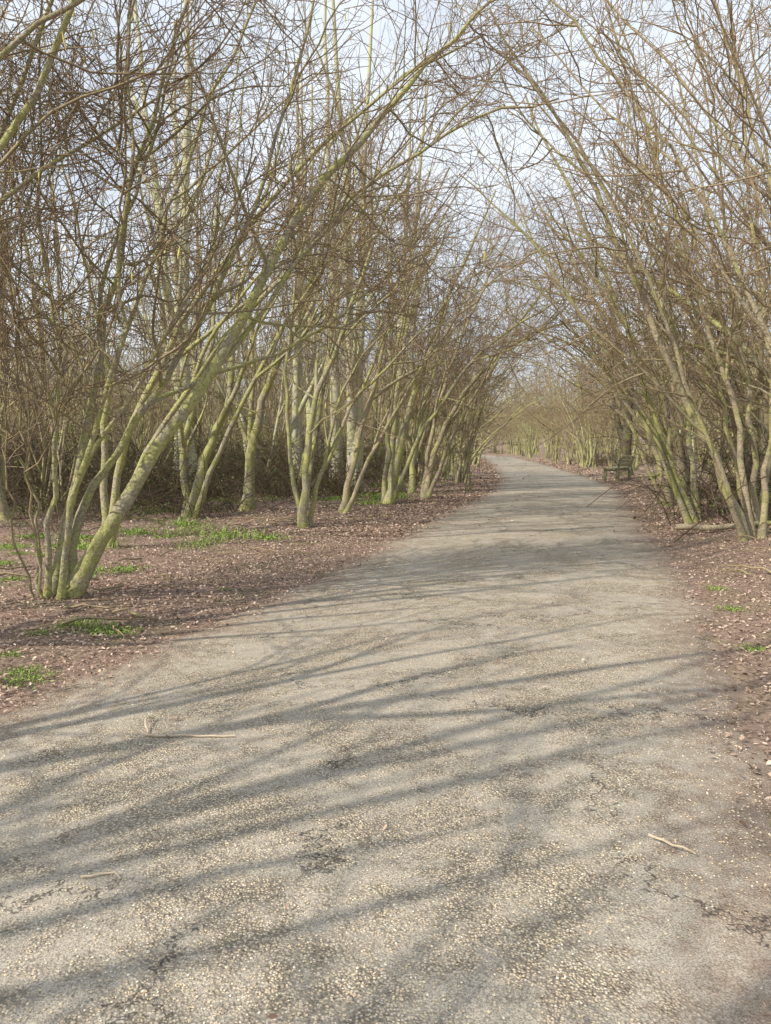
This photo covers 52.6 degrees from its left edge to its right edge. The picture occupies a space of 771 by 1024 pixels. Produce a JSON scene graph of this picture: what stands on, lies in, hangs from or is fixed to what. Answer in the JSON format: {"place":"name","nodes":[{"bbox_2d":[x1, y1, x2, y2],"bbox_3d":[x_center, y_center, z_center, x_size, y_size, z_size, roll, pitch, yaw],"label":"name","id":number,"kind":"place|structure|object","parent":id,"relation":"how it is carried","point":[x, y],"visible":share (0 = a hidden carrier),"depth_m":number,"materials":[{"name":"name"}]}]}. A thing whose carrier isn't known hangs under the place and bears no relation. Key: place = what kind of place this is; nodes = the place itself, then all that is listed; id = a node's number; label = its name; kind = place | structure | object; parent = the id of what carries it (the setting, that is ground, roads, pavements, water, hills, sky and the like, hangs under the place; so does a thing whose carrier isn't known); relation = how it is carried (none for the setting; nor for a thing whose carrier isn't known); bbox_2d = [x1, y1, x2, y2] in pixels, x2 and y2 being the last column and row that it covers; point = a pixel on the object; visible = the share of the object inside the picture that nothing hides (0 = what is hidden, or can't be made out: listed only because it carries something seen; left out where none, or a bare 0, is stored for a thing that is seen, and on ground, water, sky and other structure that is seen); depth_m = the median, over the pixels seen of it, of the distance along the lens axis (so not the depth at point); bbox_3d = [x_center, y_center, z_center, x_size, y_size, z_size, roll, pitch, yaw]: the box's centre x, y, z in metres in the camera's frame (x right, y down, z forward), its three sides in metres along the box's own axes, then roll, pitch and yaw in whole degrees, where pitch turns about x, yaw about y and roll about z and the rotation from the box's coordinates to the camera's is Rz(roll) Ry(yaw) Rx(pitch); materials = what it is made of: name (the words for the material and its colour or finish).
{"place":"outdoors","nodes":[
{"label":"outdoors","id":0,"kind":"place"},
{"bbox_2d":[0,404,770,827],"bbox_3d":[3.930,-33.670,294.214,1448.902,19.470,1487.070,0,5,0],"label":"ground","id":1,"kind":"structure","parent":0,"point":[740,678],"depth_m":7.37,"materials":[{"name":"soil"}]},
{"bbox_2d":[0,648,34,658],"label":"grass tuft","id":2,"kind":"object","parent":1,"relation":"on","point":[11,654],"visible":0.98,"depth_m":4.79,"materials":[{"name":"green plant"}]},
{"bbox_2d":[1,663,46,675],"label":"grass tuft","id":3,"kind":"object","parent":1,"relation":"on","point":[24,670],"visible":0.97,"depth_m":4.50,"materials":[{"name":"green plant"}]},
{"bbox_2d":[0,664,77,691],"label":"grass tuft","id":4,"kind":"object","parent":1,"relation":"on","point":[29,676],"visible":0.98,"depth_m":4.34,"materials":[{"name":"green plant"}]},
{"bbox_2d":[24,629,55,636],"bbox_3d":[-2.340,0.814,5.285,0.213,0.026,0.231,-4,6,-37],"label":"grass tuft","id":5,"kind":"object","parent":1,"relation":"on","point":[39,632],"visible":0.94,"depth_m":5.28,"materials":[{"name":"green plant"}]},
{"bbox_2d":[41,616,112,629],"bbox_3d":[-2.183,0.779,5.537,0.493,0.053,0.412,-1,5,-14],"label":"grass tuft","id":6,"kind":"object","parent":1,"relation":"on","point":[76,623],"visible":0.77,"depth_m":5.52,"materials":[{"name":"green plant"}]},
{"bbox_2d":[70,619,136,636],"bbox_3d":[-2.019,0.799,5.438,0.548,0.058,0.458,-1,5,-14],"label":"grass tuft","id":7,"kind":"object","parent":1,"relation":"on","point":[102,629],"visible":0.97,"depth_m":5.43,"materials":[{"name":"green plant"}]},
{"bbox_2d":[95,623,145,638],"bbox_3d":[-1.841,0.819,5.405,0.386,0.044,0.354,-3,6,-27],"label":"grass tuft","id":8,"kind":"object","parent":1,"relation":"on","point":[119,634],"visible":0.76,"depth_m":5.36,"materials":[{"name":"green plant"}]},
{"bbox_2d":[62,4,231,469],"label":"birch tree","id":9,"kind":"object","parent":1,"relation":"on","point":[177,199],"visible":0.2,"depth_m":24.52,"materials":[{"name":"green plant"}]},
{"bbox_2d":[0,0,343,399],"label":"hazel tree","id":10,"kind":"object","parent":1,"relation":"on","point":[67,11],"visible":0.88,"depth_m":5.20,"materials":[{"name":"brown plant"}]},
{"bbox_2d":[84,0,286,487],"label":"birch tree","id":11,"kind":"object","parent":1,"relation":"on","point":[184,142],"visible":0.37,"depth_m":18.25,"materials":[{"name":"green plant"}]},
{"bbox_2d":[128,52,408,510],"bbox_3d":[-1.848,-4.207,14.698,5.535,8.487,3.424,2,5,24],"label":"hazel tree","id":12,"kind":"object","parent":1,"relation":"on","point":[250,454],"visible":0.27,"depth_m":14.49,"materials":[{"name":"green plant"}]},
{"bbox_2d":[0,0,545,600],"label":"hazel tree","id":13,"kind":"object","parent":1,"relation":"on","point":[68,576],"visible":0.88,"depth_m":6.19,"materials":[{"name":"green plant"}]},
{"bbox_2d":[96,48,456,518],"bbox_3d":[-1.625,-4.024,13.212,5.587,8.426,4.465,0,5,0],"label":"hazel tree","id":14,"kind":"object","parent":1,"relation":"on","point":[205,475],"visible":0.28,"depth_m":13.24,"materials":[{"name":"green plant"}]},
{"bbox_2d":[0,6,581,449],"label":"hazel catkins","id":15,"kind":"object","parent":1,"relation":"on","point":[234,172],"visible":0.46,"depth_m":6.20,"materials":[{"name":"yellow plant"}]},
{"bbox_2d":[230,58,374,490],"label":"birch tree","id":16,"kind":"object","parent":1,"relation":"on","point":[300,404],"visible":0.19,"depth_m":20.09,"materials":[{"name":"green plant"}]},
{"bbox_2d":[255,84,357,422],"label":"birch tree","id":17,"kind":"object","parent":1,"relation":"on","point":[308,408],"visible":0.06,"depth_m":29.19,"materials":[{"name":"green plant"}]},
{"bbox_2d":[0,0,616,548],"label":"hazel tree","id":18,"kind":"object","parent":1,"relation":"on","point":[110,504],"visible":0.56,"depth_m":9.04,"materials":[{"name":"green plant"}]},
{"bbox_2d":[267,0,439,482],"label":"birch tree","id":19,"kind":"object","parent":1,"relation":"on","point":[334,390],"visible":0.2,"depth_m":23.06,"materials":[{"name":"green plant"}]},
{"bbox_2d":[252,0,457,492],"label":"birch tree","id":20,"kind":"object","parent":1,"relation":"on","point":[353,433],"visible":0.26,"depth_m":19.41,"materials":[{"name":"green plant"}]},
{"bbox_2d":[0,466,726,582],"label":"woodland grass","id":21,"kind":"structure","parent":1,"relation":"on","point":[80,546],"depth_m":10.70,"materials":[{"name":"green plant"}]},
{"bbox_2d":[41,190,710,478],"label":"pale woodland trees","id":22,"kind":"object","parent":1,"relation":"on","point":[280,409],"visible":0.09,"depth_m":25.19,"materials":[{"name":"beige plant"}]},
{"bbox_2d":[11,300,749,459],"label":"distant trees","id":23,"kind":"object","parent":1,"relation":"on","point":[520,450],"visible":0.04,"depth_m":77.88,"materials":[{"name":"brown plant"}]},
{"bbox_2d":[236,14,529,528],"bbox_3d":[0.012,-3.717,12.259,4.568,7.972,3.718,2,5,26],"label":"hazel tree","id":24,"kind":"object","parent":1,"relation":"on","point":[304,520],"visible":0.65,"depth_m":11.99,"materials":[{"name":"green plant"}]},
{"bbox_2d":[0,312,767,458],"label":"distant trees","id":25,"kind":"object","parent":1,"relation":"on","point":[535,451],"visible":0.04,"depth_m":81.82,"materials":[{"name":"brown plant"}]},
{"bbox_2d":[0,455,770,1023],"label":"footpath","id":26,"kind":"structure","parent":1,"relation":"on","point":[720,979],"depth_m":2.79,"materials":[{"name":"beige gravel"}]},
{"bbox_2d":[80,871,120,878],"bbox_3d":[-0.839,1.073,2.311,0.123,0.016,0.032,0,5,0],"label":"fallen stick","id":27,"kind":"object","parent":26,"relation":"on","point":[96,874],"visible":1,"depth_m":2.31,"materials":[{"name":"beige wood"}]},
{"bbox_2d":[144,716,154,732],"bbox_3d":[-1.081,0.960,3.547,0.039,0.033,0.199,-1,5,-8],"label":"fallen stick","id":28,"kind":"object","parent":26,"relation":"on","point":[147,717],"visible":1,"depth_m":3.55,"materials":[{"name":"beige wood"}]},
{"bbox_2d":[144,733,234,736],"bbox_3d":[-0.859,0.979,3.418,0.403,0.016,0.017,0,5,2],"label":"fallen stick","id":29,"kind":"object","parent":26,"relation":"on","point":[160,735],"visible":1,"depth_m":3.41,"materials":[{"name":"beige wood"}]},
{"bbox_2d":[648,833,695,854],"bbox_3d":[0.911,1.059,2.490,0.020,0.018,0.158,-5,7,-44],"label":"fallen stick","id":30,"kind":"object","parent":26,"relation":"on","point":[664,840],"visible":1,"depth_m":2.49,"materials":[{"name":"beige wood"}]},
{"bbox_2d":[0,340,770,541],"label":"bramble undergrowth","id":31,"kind":"object","parent":1,"relation":"on","point":[22,491],"visible":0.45,"depth_m":15.26,"materials":[{"name":"brown plant"}]},
{"bbox_2d":[0,0,770,520],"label":"woodland trees","id":32,"kind":"object","parent":1,"relation":"on","point":[552,410],"visible":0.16,"depth_m":22.22,"materials":[{"name":"brown plant"}]},
{"bbox_2d":[0,92,770,497],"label":"woodland trees","id":33,"kind":"object","parent":1,"relation":"on","point":[270,416],"visible":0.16,"depth_m":27.11,"materials":[{"name":"brown plant"}]},
{"bbox_2d":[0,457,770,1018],"bbox_3d":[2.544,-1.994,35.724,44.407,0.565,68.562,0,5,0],"label":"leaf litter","id":34,"kind":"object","parent":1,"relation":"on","point":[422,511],"visible":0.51,"depth_m":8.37,"materials":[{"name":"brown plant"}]},
{"bbox_2d":[0,480,770,640],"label":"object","id":35,"kind":"object","parent":1,"relation":"on","point":[141,616],"depth_m":9.15,"materials":[{"name":"brown plant"}]},
{"bbox_2d":[337,78,490,472],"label":"birch tree","id":36,"kind":"object","parent":1,"relation":"on","point":[423,132],"visible":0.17,"depth_m":25.96,"materials":[{"name":"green plant"}]},
{"bbox_2d":[266,120,599,513],"bbox_3d":[0.653,-3.391,13.862,5.746,7.013,3.869,-2,5,-20],"label":"hazel tree","id":37,"kind":"object","parent":1,"relation":"on","point":[346,504],"visible":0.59,"depth_m":13.92,"materials":[{"name":"brown plant"}]},
{"bbox_2d":[363,209,530,485],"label":"hazel tree","id":38,"kind":"object","parent":1,"relation":"on","point":[421,449],"visible":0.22,"depth_m":23.44,"materials":[{"name":"brown plant"}]},
{"bbox_2d":[335,198,559,493],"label":"hazel tree","id":39,"kind":"object","parent":1,"relation":"on","point":[394,442],"visible":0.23,"depth_m":20.03,"materials":[{"name":"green plant"}]},
{"bbox_2d":[410,271,527,479],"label":"hazel tree","id":40,"kind":"object","parent":1,"relation":"on","point":[445,476],"visible":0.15,"depth_m":28.61,"materials":[{"name":"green plant"}]},
{"bbox_2d":[447,383,522,472],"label":"hazel tree","id":41,"kind":"object","parent":1,"relation":"on","point":[489,426],"visible":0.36,"depth_m":34.02,"materials":[{"name":"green plant"}]},
{"bbox_2d":[432,332,544,475],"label":"hazel tree","id":42,"kind":"object","parent":1,"relation":"on","point":[452,472],"visible":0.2,"depth_m":31.95,"materials":[{"name":"brown plant"}]},
{"bbox_2d":[332,133,650,504],"bbox_3d":[2.364,-4.112,17.125,7.202,8.024,4.333,0,5,0],"label":"hazel tree","id":43,"kind":"object","parent":1,"relation":"on","point":[390,490],"visible":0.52,"depth_m":16.85,"materials":[{"name":"brown plant"}]},
{"bbox_2d":[437,306,550,422],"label":"hazel tree","id":44,"kind":"object","parent":1,"relation":"on","point":[492,352],"visible":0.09,"depth_m":34.20,"materials":[{"name":"brown plant"}]},
{"bbox_2d":[432,277,557,490],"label":"hazel tree","id":45,"kind":"object","parent":1,"relation":"on","point":[469,474],"visible":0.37,"depth_m":22.12,"materials":[{"name":"brown plant"}]},
{"bbox_2d":[432,241,566,483],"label":"hazel tree","id":46,"kind":"object","parent":1,"relation":"on","point":[460,476],"visible":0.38,"depth_m":25.76,"materials":[{"name":"brown plant"}]},
{"bbox_2d":[405,190,633,498],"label":"hazel tree","id":47,"kind":"object","parent":1,"relation":"on","point":[427,486],"visible":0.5,"depth_m":18.49,"materials":[{"name":"brown plant"}]},
{"bbox_2d":[445,181,708,492],"bbox_3d":[4.861,-4.607,20.226,7.042,8.475,4.917,1,5,15],"label":"hazel tree","id":48,"kind":"object","parent":1,"relation":"on","point":[682,465],"visible":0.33,"depth_m":20.09,"materials":[{"name":"brown plant"}]},
{"bbox_2d":[413,49,754,523],"bbox_3d":[3.058,-3.717,12.289,5.202,7.979,4.094,0,5,0],"label":"hazel tree","id":49,"kind":"object","parent":1,"relation":"on","point":[680,494],"visible":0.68,"depth_m":12.40,"materials":[{"name":"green plant"}]},
{"bbox_2d":[449,149,738,506],"bbox_3d":[4.131,-3.776,16.180,5.864,7.442,4.175,0,5,0],"label":"hazel tree","id":50,"kind":"object","parent":1,"relation":"on","point":[655,450],"visible":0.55,"depth_m":16.03,"materials":[{"name":"brown plant"}]},
{"bbox_2d":[422,0,770,541],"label":"hazel tree","id":51,"kind":"object","parent":1,"relation":"on","point":[744,523],"visible":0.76,"depth_m":9.64,"materials":[{"name":"brown plant"}]},
{"bbox_2d":[444,0,770,350],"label":"hazel tree","id":52,"kind":"object","parent":1,"relation":"on","point":[758,321],"visible":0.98,"depth_m":7.02,"materials":[{"name":"brown plant"}]},
{"bbox_2d":[568,356,657,470],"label":"hazel tree","id":53,"kind":"object","parent":1,"relation":"on","point":[633,464],"visible":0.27,"depth_m":34.48,"materials":[{"name":"brown plant"}]},
{"bbox_2d":[572,278,658,475],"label":"tree","id":54,"kind":"object","parent":1,"relation":"on","point":[624,437],"visible":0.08,"depth_m":30.39,"materials":[{"name":"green plant"}]},
{"bbox_2d":[602,454,634,481],"bbox_3d":[8.371,-1.593,27.918,0.677,0.985,1.700,3,6,34],"label":"park bench","id":55,"kind":"object","parent":1,"relation":"on","point":[617,468],"visible":0.82,"depth_m":27.50,"materials":[{"name":"brown wood"}]},
{"bbox_2d":[549,226,710,453],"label":"hazel tree","id":56,"kind":"object","parent":1,"relation":"on","point":[672,448],"visible":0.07,"depth_m":22.12,"materials":[{"name":"brown plant"}]},
{"bbox_2d":[499,0,770,260],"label":"hazel tree","id":57,"kind":"object","parent":1,"relation":"on","point":[747,161],"visible":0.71,"depth_m":8.62,"materials":[{"name":"brown plant"}]},
{"bbox_2d":[519,0,770,507],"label":"hazel tree","id":58,"kind":"object","parent":1,"relation":"on","point":[764,412],"visible":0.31,"depth_m":13.99,"materials":[{"name":"brown plant"}]},
{"bbox_2d":[520,116,770,464],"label":"hazel tree","id":59,"kind":"object","parent":1,"relation":"on","point":[759,365],"visible":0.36,"depth_m":13.12,"materials":[{"name":"brown plant"}]},
{"bbox_2d":[584,323,721,449],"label":"hazel tree","id":60,"kind":"object","parent":1,"relation":"on","point":[662,429],"visible":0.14,"depth_m":21.86,"materials":[{"name":"brown plant"}]},
{"bbox_2d":[540,14,770,286],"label":"hazel tree","id":61,"kind":"object","parent":1,"relation":"on","point":[763,241],"visible":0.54,"depth_m":9.73,"materials":[{"name":"brown plant"}]},
{"bbox_2d":[547,0,770,526],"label":"hazel tree","id":62,"kind":"object","parent":1,"relation":"on","point":[755,502],"visible":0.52,"depth_m":10.92,"materials":[{"name":"brown plant"}]},
{"bbox_2d":[568,138,770,497],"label":"hazel tree","id":63,"kind":"object","parent":1,"relation":"on","point":[758,430],"visible":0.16,"depth_m":15.92,"materials":[{"name":"brown plant"}]},
{"bbox_2d":[602,190,770,480],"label":"hazel tree","id":64,"kind":"object","parent":1,"relation":"on","point":[753,400],"visible":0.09,"depth_m":18.25,"materials":[{"name":"brown plant"}]},
{"bbox_2d":[699,585,731,591],"bbox_3d":[3.008,0.689,7.073,0.284,0.035,0.308,0,5,-4],"label":"grass tuft","id":65,"kind":"object","parent":1,"relation":"on","point":[715,588],"visible":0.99,"depth_m":7.07,"materials":[{"name":"green plant"}]},
{"bbox_2d":[712,603,749,612],"bbox_3d":[2.763,0.763,6.193,0.308,0.035,0.284,1,5,12],"label":"grass tuft","id":66,"kind":"object","parent":1,"relation":"on","point":[733,609],"visible":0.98,"depth_m":6.19,"materials":[{"name":"green plant"}]},
{"bbox_2d":[719,97,770,290],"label":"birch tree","id":67,"kind":"object","parent":1,"relation":"on","point":[756,158],"visible":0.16,"depth_m":26.57,"materials":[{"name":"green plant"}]},
{"bbox_2d":[731,642,770,653],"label":"grass tuft","id":68,"kind":"object","parent":1,"relation":"on","point":[753,648],"visible":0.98,"depth_m":4.98,"materials":[{"name":"green plant"}]},
{"bbox_2d":[0,0,770,411],"label":"sky","id":69,"kind":"structure","parent":0,"point":[378,28],"materials":[{"name":"white"}]}
]}

